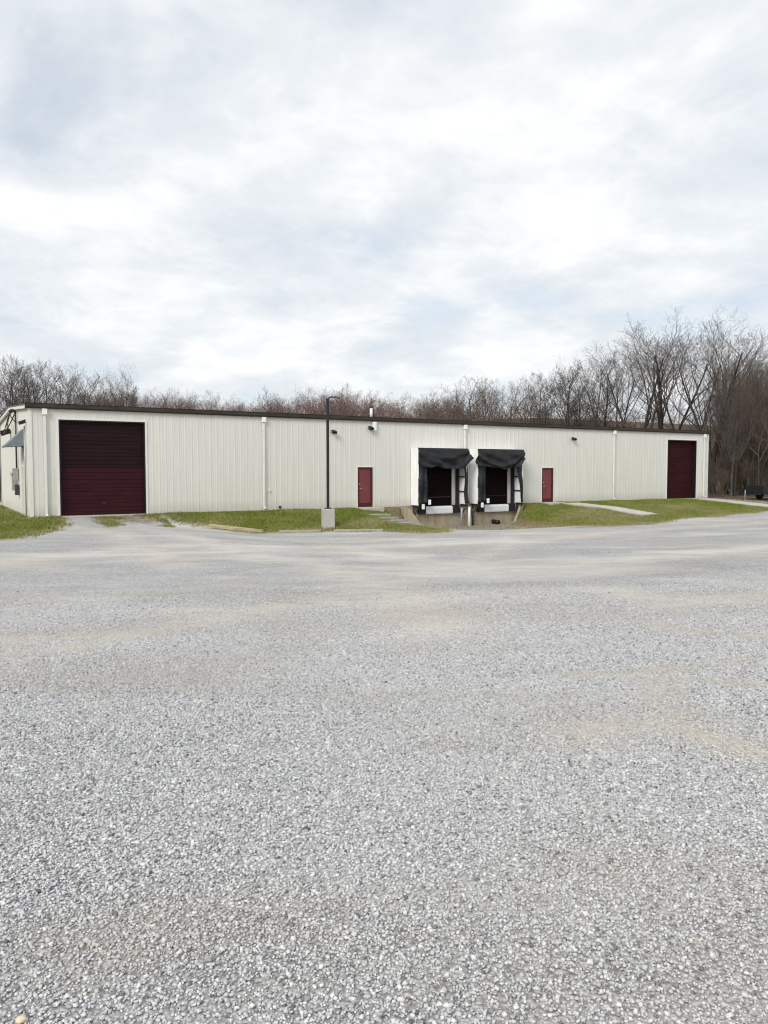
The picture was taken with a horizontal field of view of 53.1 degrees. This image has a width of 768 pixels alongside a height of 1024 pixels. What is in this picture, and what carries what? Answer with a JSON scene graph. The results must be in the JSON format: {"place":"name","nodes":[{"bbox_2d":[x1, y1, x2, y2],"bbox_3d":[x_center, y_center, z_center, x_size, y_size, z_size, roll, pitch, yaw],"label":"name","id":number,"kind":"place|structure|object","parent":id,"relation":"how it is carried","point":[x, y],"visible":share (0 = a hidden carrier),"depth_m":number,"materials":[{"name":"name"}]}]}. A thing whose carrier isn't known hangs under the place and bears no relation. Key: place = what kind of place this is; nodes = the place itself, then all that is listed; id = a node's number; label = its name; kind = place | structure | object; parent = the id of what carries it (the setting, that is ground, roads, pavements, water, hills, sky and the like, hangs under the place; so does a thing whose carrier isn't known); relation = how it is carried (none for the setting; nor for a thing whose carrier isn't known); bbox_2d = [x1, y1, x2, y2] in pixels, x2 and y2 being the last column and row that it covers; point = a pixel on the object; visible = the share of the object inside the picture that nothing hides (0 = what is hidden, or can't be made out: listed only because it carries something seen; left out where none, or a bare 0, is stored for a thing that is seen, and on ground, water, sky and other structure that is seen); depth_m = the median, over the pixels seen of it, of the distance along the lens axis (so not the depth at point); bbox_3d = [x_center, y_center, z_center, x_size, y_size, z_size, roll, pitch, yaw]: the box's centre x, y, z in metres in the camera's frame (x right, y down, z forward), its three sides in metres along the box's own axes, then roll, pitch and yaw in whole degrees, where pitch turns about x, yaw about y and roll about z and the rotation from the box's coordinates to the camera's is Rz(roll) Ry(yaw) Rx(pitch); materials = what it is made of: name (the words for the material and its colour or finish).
{"place":"outdoors","nodes":[
{"label":"outdoors","id":0,"kind":"place"},
{"bbox_2d":[0,418,767,1023],"bbox_3d":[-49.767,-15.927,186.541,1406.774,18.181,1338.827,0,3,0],"label":"ground","id":1,"kind":"structure","parent":0,"point":[80,556],"depth_m":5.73,"materials":[{"name":"grey gravel"}]},
{"bbox_2d":[0,364,32,416],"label":"bare tree","id":2,"kind":"object","parent":1,"relation":"on","point":[10,389],"visible":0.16,"depth_m":73.97,"materials":[{"name":"brown plant"}]},
{"bbox_2d":[0,358,39,414],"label":"bare tree","id":3,"kind":"object","parent":1,"relation":"on","point":[13,380],"visible":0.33,"depth_m":66.91,"materials":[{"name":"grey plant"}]},
{"bbox_2d":[15,1015,26,1023],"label":"pebble","id":4,"kind":"object","parent":1,"relation":"on","point":[20,1019],"visible":1,"depth_m":2.43,"materials":[{"name":"beige stone"}]},
{"bbox_2d":[0,359,43,412],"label":"bare tree","id":5,"kind":"object","parent":1,"relation":"on","point":[25,377],"visible":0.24,"depth_m":59.41,"materials":[{"name":"brown plant"}]},
{"bbox_2d":[0,357,47,411],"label":"bare tree","id":6,"kind":"object","parent":1,"relation":"on","point":[13,398],"visible":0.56,"depth_m":56.91,"materials":[{"name":"brown plant"}]},
{"bbox_2d":[0,355,57,414],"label":"bare tree","id":7,"kind":"object","parent":1,"relation":"on","point":[21,388],"visible":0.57,"depth_m":58.02,"materials":[{"name":"brown plant"}]},
{"bbox_2d":[4,363,65,404],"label":"bare tree","id":8,"kind":"object","parent":1,"relation":"on","point":[35,381],"visible":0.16,"depth_m":69.16,"materials":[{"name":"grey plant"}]},
{"bbox_2d":[24,359,65,402],"bbox_3d":[-27.105,-6.742,62.099,4.529,11.327,5.620,3,4,42],"label":"bare tree","id":9,"kind":"object","parent":1,"relation":"on","point":[43,381],"visible":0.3,"depth_m":61.95,"materials":[{"name":"brown plant"}]},
{"bbox_2d":[39,359,85,403],"bbox_3d":[-24.623,-6.393,59.062,4.416,10.890,6.270,-2,3,-28],"label":"bare tree","id":10,"kind":"object","parent":1,"relation":"on","point":[51,373],"visible":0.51,"depth_m":59.22,"materials":[{"name":"brown plant"}]},
{"bbox_2d":[43,370,91,404],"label":"bare tree","id":11,"kind":"object","parent":1,"relation":"on","point":[68,389],"visible":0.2,"depth_m":71.73,"materials":[{"name":"brown plant"}]},
{"bbox_2d":[52,366,90,404],"bbox_3d":[-25.645,-6.554,63.063,5.347,10.819,3.251,5,6,59],"label":"bare tree","id":12,"kind":"object","parent":1,"relation":"on","point":[82,399],"visible":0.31,"depth_m":62.78,"materials":[{"name":"brown plant"}]},
{"bbox_2d":[57,373,103,404],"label":"bare tree","id":13,"kind":"object","parent":1,"relation":"on","point":[87,379],"visible":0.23,"depth_m":72.56,"materials":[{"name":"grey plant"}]},
{"bbox_2d":[65,374,109,405],"bbox_3d":[-25.130,-6.555,65.161,4.923,10.628,4.880,0,3,-8],"label":"bare tree","id":14,"kind":"object","parent":1,"relation":"on","point":[87,402],"visible":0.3,"depth_m":64.74,"materials":[{"name":"brown plant"}]},
{"bbox_2d":[72,363,146,406],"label":"bare tree","id":15,"kind":"object","parent":1,"relation":"on","point":[115,399],"visible":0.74,"depth_m":65.38,"materials":[{"name":"brown plant"}]},
{"bbox_2d":[107,374,139,406],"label":"bare tree","id":16,"kind":"object","parent":1,"relation":"on","point":[129,399],"visible":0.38,"depth_m":66.79,"materials":[{"name":"brown plant"}]},
{"bbox_2d":[158,391,203,408],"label":"bare tree","id":17,"kind":"object","parent":1,"relation":"on","point":[187,402],"visible":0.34,"depth_m":102.59,"materials":[{"name":"brown plant"}]},
{"bbox_2d":[162,389,200,409],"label":"bare tree","id":18,"kind":"object","parent":1,"relation":"on","point":[182,400],"visible":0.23,"depth_m":106.41,"materials":[{"name":"brown plant"}]},
{"bbox_2d":[184,390,226,410],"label":"bare tree","id":19,"kind":"object","parent":1,"relation":"on","point":[209,403],"visible":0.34,"depth_m":98.45,"materials":[{"name":"brown plant"}]},
{"bbox_2d":[209,524,263,532],"bbox_3d":[-6.509,0.728,33.754,2.857,0.160,0.160,5,5,26],"label":"landscape timber","id":20,"kind":"object","parent":1,"relation":"on","point":[231,527],"visible":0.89,"depth_m":33.73,"materials":[{"name":"beige wood"}]},
{"bbox_2d":[251,388,280,412],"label":"bare tree","id":21,"kind":"object","parent":1,"relation":"on","point":[270,408],"visible":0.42,"depth_m":101.33,"materials":[{"name":"brown plant"}]},
{"bbox_2d":[271,384,321,414],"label":"bare tree","id":22,"kind":"object","parent":1,"relation":"on","point":[306,403],"visible":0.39,"depth_m":99.91,"materials":[{"name":"brown plant"}]},
{"bbox_2d":[279,530,320,532],"bbox_3d":[-3.627,0.854,33.247,1.818,0.160,0.160,-1,3,0],"label":"landscape timber","id":23,"kind":"object","parent":1,"relation":"on","point":[296,531],"visible":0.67,"depth_m":33.17,"materials":[{"name":"beige wood"}]},
{"bbox_2d":[288,392,323,414],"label":"bare tree","id":24,"kind":"object","parent":1,"relation":"on","point":[309,406],"visible":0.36,"depth_m":102.22,"materials":[{"name":"brown plant"}]},
{"bbox_2d":[288,387,330,414],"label":"bare tree","id":25,"kind":"object","parent":1,"relation":"on","point":[311,403],"visible":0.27,"depth_m":105.40,"materials":[{"name":"brown plant"}]},
{"bbox_2d":[293,388,331,413],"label":"bare tree","id":26,"kind":"object","parent":1,"relation":"on","point":[308,401],"visible":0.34,"depth_m":110.44,"materials":[{"name":"brown plant"}]},
{"bbox_2d":[321,396,339,527],"bbox_3d":[-2.394,-2.038,34.459,0.827,6.251,0.579,-1,3,-11],"label":"lamp post","id":27,"kind":"object","parent":1,"relation":"on","point":[327,517],"visible":0.94,"depth_m":34.31,"materials":[{"name":"metal"}]},
{"bbox_2d":[309,389,357,414],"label":"bare tree","id":28,"kind":"object","parent":1,"relation":"on","point":[339,401],"visible":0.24,"depth_m":108.47,"materials":[{"name":"brown plant"}]},
{"bbox_2d":[319,395,364,415],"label":"bare tree","id":29,"kind":"object","parent":1,"relation":"on","point":[334,411],"visible":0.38,"depth_m":99.69,"materials":[{"name":"brown plant"}]},
{"bbox_2d":[310,384,376,416],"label":"bare tree","id":30,"kind":"object","parent":1,"relation":"on","point":[351,404],"visible":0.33,"depth_m":102.85,"materials":[{"name":"brown plant"}]},
{"bbox_2d":[321,396,377,416],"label":"bare tree","id":31,"kind":"object","parent":1,"relation":"on","point":[338,408],"visible":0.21,"depth_m":101.99,"materials":[{"name":"brown plant"}]},
{"bbox_2d":[329,394,370,416],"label":"bare tree","id":32,"kind":"object","parent":1,"relation":"on","point":[346,410],"visible":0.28,"depth_m":99.67,"materials":[{"name":"brown plant"}]},
{"bbox_2d":[0,402,711,526],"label":"warehouse","id":33,"kind":"structure","parent":1,"relation":"on","point":[72,460],"depth_m":40.16,"materials":[{"name":"metal"}]},
{"bbox_2d":[21,466,25,513],"bbox_3d":[-16.332,-1.001,34.799,0.032,2.170,1.060,-2,4,-31],"label":"side door","id":34,"kind":"structure","parent":33,"relation":"in","point":[22,467],"depth_m":34.78,"materials":[{"name":"metal"}]},
{"bbox_2d":[58,419,145,515],"bbox_3d":[-12.575,-1.968,34.430,3.680,4.200,0.244,-2,4,-31],"label":"overhead door","id":35,"kind":"structure","parent":33,"relation":"in","point":[80,458],"depth_m":34.47,"materials":[{"name":"red paint"}]},
{"bbox_2d":[358,467,372,506],"bbox_3d":[-1.028,-1.342,41.334,0.920,2.130,0.135,-2,4,-31],"label":"service door","id":36,"kind":"structure","parent":33,"relation":"in","point":[365,476],"depth_m":41.37,"materials":[{"name":"red paint"}]},
{"bbox_2d":[419,467,451,505],"bbox_3d":[2.904,-1.595,43.729,2.240,2.500,0.130,-2,4,-31],"label":"dock door","id":37,"kind":"structure","parent":33,"relation":"in","point":[439,479],"depth_m":43.91,"materials":[{"name":"paint"}]},
{"bbox_2d":[478,467,506,503],"bbox_3d":[6.446,-1.709,45.857,2.240,2.500,0.130,-2,4,-31],"label":"dock door","id":38,"kind":"structure","parent":33,"relation":"in","point":[495,477],"depth_m":46.04,"materials":[{"name":"paint"}]},
{"bbox_2d":[542,468,552,501],"bbox_3d":[10.219,-1.695,48.116,0.940,2.130,0.135,-2,4,-31],"label":"service door","id":39,"kind":"structure","parent":33,"relation":"in","point":[547,473],"depth_m":48.15,"materials":[{"name":"red paint"}]},
{"bbox_2d":[666,440,696,498],"bbox_3d":[21.094,-3.043,54.750,3.120,4.130,0.304,-2,4,-31],"label":"overhead door","id":40,"kind":"structure","parent":33,"relation":"in","point":[681,464],"depth_m":54.98,"materials":[{"name":"red paint"}]},
{"bbox_2d":[334,529,383,531],"bbox_3d":[-1.088,0.819,32.907,2.192,0.160,0.160,-1,3,14],"label":"landscape timber","id":41,"kind":"object","parent":1,"relation":"on","point":[357,530],"visible":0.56,"depth_m":32.82,"materials":[{"name":"beige wood"}]},
{"bbox_2d":[356,399,400,417],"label":"bare tree","id":42,"kind":"object","parent":1,"relation":"on","point":[377,410],"visible":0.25,"depth_m":100.51,"materials":[{"name":"brown plant"}]},
{"bbox_2d":[351,389,410,417],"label":"bare tree","id":43,"kind":"object","parent":1,"relation":"on","point":[376,407],"visible":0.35,"depth_m":103.59,"materials":[{"name":"brown plant"}]},
{"bbox_2d":[369,394,407,417],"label":"bare tree","id":44,"kind":"object","parent":1,"relation":"on","point":[397,413],"visible":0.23,"depth_m":104.50,"materials":[{"name":"brown plant"}]},
{"bbox_2d":[369,513,423,524],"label":"stepping slabs","id":45,"kind":"structure","parent":1,"relation":"on","point":[397,519],"depth_m":37.91,"materials":[{"name":"concrete"}]},
{"bbox_2d":[377,392,418,415],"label":"bare tree","id":46,"kind":"object","parent":1,"relation":"on","point":[409,397],"visible":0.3,"depth_m":114.52,"materials":[{"name":"brown plant"}]},
{"bbox_2d":[404,509,420,523],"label":"wing wall","id":47,"kind":"structure","parent":1,"relation":"on","point":[409,515],"depth_m":42.10,"materials":[{"name":"concrete"}]},
{"bbox_2d":[399,392,445,418],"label":"bare tree","id":48,"kind":"object","parent":1,"relation":"on","point":[423,408],"visible":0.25,"depth_m":94.67,"materials":[{"name":"brown plant"}]},
{"bbox_2d":[418,392,476,419],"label":"bare tree","id":49,"kind":"object","parent":1,"relation":"on","point":[440,405],"visible":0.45,"depth_m":73.10,"materials":[{"name":"brown plant"}]},
{"bbox_2d":[419,375,501,421],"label":"bare tree","id":50,"kind":"object","parent":1,"relation":"on","point":[462,409],"visible":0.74,"depth_m":71.80,"materials":[{"name":"brown plant"}]},
{"bbox_2d":[432,383,493,420],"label":"bare tree","id":51,"kind":"object","parent":1,"relation":"on","point":[462,403],"visible":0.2,"depth_m":79.94,"materials":[{"name":"brown plant"}]},
{"bbox_2d":[451,375,530,421],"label":"bare tree","id":52,"kind":"object","parent":1,"relation":"on","point":[487,396],"visible":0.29,"depth_m":81.94,"materials":[{"name":"brown plant"}]},
{"bbox_2d":[480,407,523,422],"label":"bare tree","id":53,"kind":"object","parent":1,"relation":"on","point":[492,414],"visible":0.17,"depth_m":69.95,"materials":[{"name":"brown plant"}]},
{"bbox_2d":[465,379,543,422],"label":"bare tree","id":54,"kind":"object","parent":1,"relation":"on","point":[512,404],"visible":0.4,"depth_m":74.54,"materials":[{"name":"brown plant"}]},
{"bbox_2d":[483,380,574,424],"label":"bare tree","id":55,"kind":"object","parent":1,"relation":"on","point":[531,415],"visible":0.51,"depth_m":73.55,"materials":[{"name":"brown plant"}]},
{"bbox_2d":[517,372,562,423],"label":"bare tree","id":56,"kind":"object","parent":1,"relation":"on","point":[541,401],"visible":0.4,"depth_m":79.68,"materials":[{"name":"brown plant"}]},
{"bbox_2d":[523,366,563,423],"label":"bare tree","id":57,"kind":"object","parent":1,"relation":"on","point":[544,412],"visible":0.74,"depth_m":72.14,"materials":[{"name":"brown plant"}]},
{"bbox_2d":[537,360,597,424],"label":"bare tree","id":58,"kind":"object","parent":1,"relation":"on","point":[569,396],"visible":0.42,"depth_m":74.33,"materials":[{"name":"brown plant"}]},
{"bbox_2d":[539,363,600,425],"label":"bare tree","id":59,"kind":"object","parent":1,"relation":"on","point":[570,409],"visible":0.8,"depth_m":71.15,"materials":[{"name":"brown plant"}]},
{"bbox_2d":[544,366,600,424],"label":"bare tree","id":60,"kind":"object","parent":1,"relation":"on","point":[568,394],"visible":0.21,"depth_m":84.23,"materials":[{"name":"brown plant"}]},
{"bbox_2d":[546,367,608,425],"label":"bare tree","id":61,"kind":"object","parent":1,"relation":"on","point":[576,419],"visible":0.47,"depth_m":73.35,"materials":[{"name":"brown plant"}]},
{"bbox_2d":[570,359,640,425],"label":"bare tree","id":62,"kind":"object","parent":1,"relation":"on","point":[603,398],"visible":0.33,"depth_m":80.70,"materials":[{"name":"brown plant"}]},
{"bbox_2d":[564,503,656,514],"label":"walkway","id":63,"kind":"structure","parent":1,"relation":"on","point":[627,510],"depth_m":44.61,"materials":[{"name":"concrete"}]},
{"bbox_2d":[580,353,641,427],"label":"bare tree","id":64,"kind":"object","parent":1,"relation":"on","point":[609,411],"visible":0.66,"depth_m":71.60,"materials":[{"name":"brown plant"}]},
{"bbox_2d":[553,336,676,426],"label":"bare tree","id":65,"kind":"object","parent":1,"relation":"on","point":[621,384],"visible":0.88,"depth_m":69.83,"materials":[{"name":"brown plant"}]},
{"bbox_2d":[562,324,711,428],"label":"bare tree","id":66,"kind":"object","parent":1,"relation":"on","point":[648,412],"visible":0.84,"depth_m":66.92,"materials":[{"name":"brown plant"}]},
{"bbox_2d":[627,400,676,428],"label":"bare tree","id":67,"kind":"object","parent":1,"relation":"on","point":[650,421],"visible":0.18,"depth_m":102.30,"materials":[{"name":"brown plant"}]},
{"bbox_2d":[649,397,692,428],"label":"bare tree","id":68,"kind":"object","parent":1,"relation":"on","point":[674,416],"visible":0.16,"depth_m":113.41,"materials":[{"name":"brown plant"}]},
{"bbox_2d":[614,305,750,429],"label":"bare tree","id":69,"kind":"object","parent":1,"relation":"on","point":[660,418],"visible":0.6,"depth_m":68.32,"materials":[{"name":"brown plant"}]},
{"bbox_2d":[625,313,757,429],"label":"bare tree","id":70,"kind":"object","parent":1,"relation":"on","point":[696,385],"visible":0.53,"depth_m":68.52,"materials":[{"name":"brown plant"}]},
{"bbox_2d":[664,399,729,450],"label":"bare tree","id":71,"kind":"object","parent":1,"relation":"on","point":[689,422],"visible":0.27,"depth_m":108.46,"materials":[{"name":"brown plant"}]},
{"bbox_2d":[681,378,721,452],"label":"bare tree","id":72,"kind":"object","parent":1,"relation":"on","point":[706,417],"visible":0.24,"depth_m":77.25,"materials":[{"name":"brown plant"}]},
{"bbox_2d":[636,316,767,493],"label":"bare tree","id":73,"kind":"object","parent":1,"relation":"on","point":[714,456],"visible":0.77,"depth_m":66.30,"materials":[{"name":"brown plant"}]},
{"bbox_2d":[668,325,767,492],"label":"bare tree","id":74,"kind":"object","parent":1,"relation":"on","point":[718,337],"visible":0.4,"depth_m":69.75,"materials":[{"name":"brown plant"}]},
{"bbox_2d":[708,453,729,491],"bbox_3d":[28.670,-3.269,65.254,2.587,3.660,2.667,1,3,18],"label":"bare shrub","id":75,"kind":"object","parent":1,"relation":"on","point":[719,465],"visible":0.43,"depth_m":64.84,"materials":[{"name":"brown plant"}]},
{"bbox_2d":[704,389,739,493],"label":"bare tree","id":76,"kind":"object","parent":1,"relation":"on","point":[718,452],"visible":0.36,"depth_m":66.34,"materials":[{"name":"brown plant"}]},
{"bbox_2d":[708,466,735,496],"bbox_3d":[26.030,-2.415,59.516,1.652,2.564,2.458,-2,4,-37],"label":"bare shrub","id":77,"kind":"object","parent":1,"relation":"on","point":[722,474],"visible":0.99,"depth_m":59.35,"materials":[{"name":"brown plant"}]},
{"bbox_2d":[708,459,736,494],"bbox_3d":[28.054,-3.019,64.697,3.087,3.220,2.075,1,3,21],"label":"bare shrub","id":78,"kind":"object","parent":1,"relation":"on","point":[714,478],"visible":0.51,"depth_m":64.76,"materials":[{"name":"brown plant"}]},
{"bbox_2d":[699,358,748,493],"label":"bare tree","id":79,"kind":"object","parent":1,"relation":"on","point":[721,403],"visible":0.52,"depth_m":65.71,"materials":[{"name":"brown plant"}]},
{"bbox_2d":[687,364,765,493],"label":"bare tree","id":80,"kind":"object","parent":1,"relation":"on","point":[711,420],"visible":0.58,"depth_m":65.04,"materials":[{"name":"brown plant"}]},
{"bbox_2d":[708,455,748,494],"bbox_3d":[28.363,-3.119,63.299,3.639,3.574,2.488,0,3,9],"label":"bare shrub","id":81,"kind":"object","parent":1,"relation":"on","point":[727,468],"visible":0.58,"depth_m":63.20,"materials":[{"name":"brown plant"}]},
{"bbox_2d":[710,361,752,491],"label":"bare tree","id":82,"kind":"object","parent":1,"relation":"on","point":[737,420],"visible":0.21,"depth_m":68.17,"materials":[{"name":"brown plant"}]},
{"bbox_2d":[715,395,750,495],"bbox_3d":[27.115,-5.058,59.688,2.592,8.103,3.216,1,3,23],"label":"bare tree","id":83,"kind":"object","parent":1,"relation":"on","point":[733,453],"visible":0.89,"depth_m":59.55,"materials":[{"name":"brown plant"}]},
{"bbox_2d":[711,374,760,495],"bbox_3d":[27.382,-5.964,59.540,3.228,9.952,4.585,3,4,40],"label":"bare tree","id":84,"kind":"object","parent":1,"relation":"on","point":[737,437],"visible":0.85,"depth_m":59.79,"materials":[{"name":"brown plant"}]},
{"bbox_2d":[709,372,763,495],"bbox_3d":[27.358,-6.047,59.721,6.174,10.055,3.052,-2,3,-27],"label":"bare tree","id":85,"kind":"object","parent":1,"relation":"on","point":[727,423],"visible":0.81,"depth_m":59.44,"materials":[{"name":"brown plant"}]},
{"bbox_2d":[723,444,757,494],"bbox_3d":[29.586,-3.558,63.993,3.191,4.379,3.096,3,4,42],"label":"bare shrub","id":86,"kind":"object","parent":1,"relation":"on","point":[742,467],"visible":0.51,"depth_m":63.77,"materials":[{"name":"brown plant"}]},
{"bbox_2d":[715,379,767,495],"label":"bare tree","id":87,"kind":"object","parent":1,"relation":"on","point":[748,479],"visible":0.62,"depth_m":60.91,"materials":[{"name":"brown plant"}]},
{"bbox_2d":[722,379,763,484],"bbox_3d":[30.144,-6.174,63.885,3.205,9.932,3.939,-1,3,-17],"label":"bare tree","id":88,"kind":"object","parent":1,"relation":"on","point":[751,451],"visible":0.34,"depth_m":63.60,"materials":[{"name":"brown plant"}]},
{"bbox_2d":[732,360,766,449],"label":"bare tree","id":89,"kind":"object","parent":1,"relation":"on","point":[755,389],"visible":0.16,"depth_m":70.41,"materials":[{"name":"brown plant"}]},
{"bbox_2d":[736,358,767,484],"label":"bare tree","id":90,"kind":"object","parent":1,"relation":"on","point":[758,446],"visible":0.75,"depth_m":60.23,"materials":[{"name":"brown plant"}]},
{"bbox_2d":[737,456,766,495],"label":"bare shrub","id":91,"kind":"object","parent":1,"relation":"on","point":[750,473],"visible":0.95,"depth_m":61.11,"materials":[{"name":"brown plant"}]},
{"bbox_2d":[739,485,767,499],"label":"utility trailer","id":92,"kind":"object","parent":1,"relation":"on","point":[758,491],"visible":0.99,"depth_m":54.09,"materials":[{"name":"black metal"}]},
{"bbox_2d":[740,365,767,484],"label":"bare tree","id":93,"kind":"object","parent":1,"relation":"on","point":[756,399],"visible":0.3,"depth_m":66.47,"materials":[{"name":"brown plant"}]},
{"bbox_2d":[745,446,767,484],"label":"bare shrub","id":94,"kind":"object","parent":1,"relation":"on","point":[757,462],"visible":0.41,"depth_m":64.16,"materials":[{"name":"brown plant"}]},
{"bbox_2d":[749,382,767,447],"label":"bare tree","id":95,"kind":"object","parent":1,"relation":"on","point":[762,412],"visible":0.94,"depth_m":59.52,"materials":[{"name":"brown plant"}]},
{"bbox_2d":[752,387,767,484],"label":"bare tree","id":96,"kind":"object","parent":1,"relation":"on","point":[764,446],"visible":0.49,"depth_m":61.84,"materials":[{"name":"brown plant"}]},
{"bbox_2d":[754,452,767,494],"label":"bare shrub","id":97,"kind":"object","parent":1,"relation":"on","point":[765,467],"visible":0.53,"depth_m":63.16,"materials":[{"name":"brown plant"}]},
{"bbox_2d":[0,498,767,538],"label":"grass","id":98,"kind":"structure","parent":0,"point":[353,513],"depth_m":37.06,"materials":[{"name":"green plant"}]},
{"bbox_2d":[0,0,767,425],"label":"sky","id":99,"kind":"structure","parent":0,"point":[238,199],"materials":[{"name":"white"}]},
{"bbox_2d":[690,498,767,507],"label":"driveway","id":100,"kind":"structure","parent":0,"point":[743,502],"depth_m":51.13,"materials":[{"name":"concrete"}]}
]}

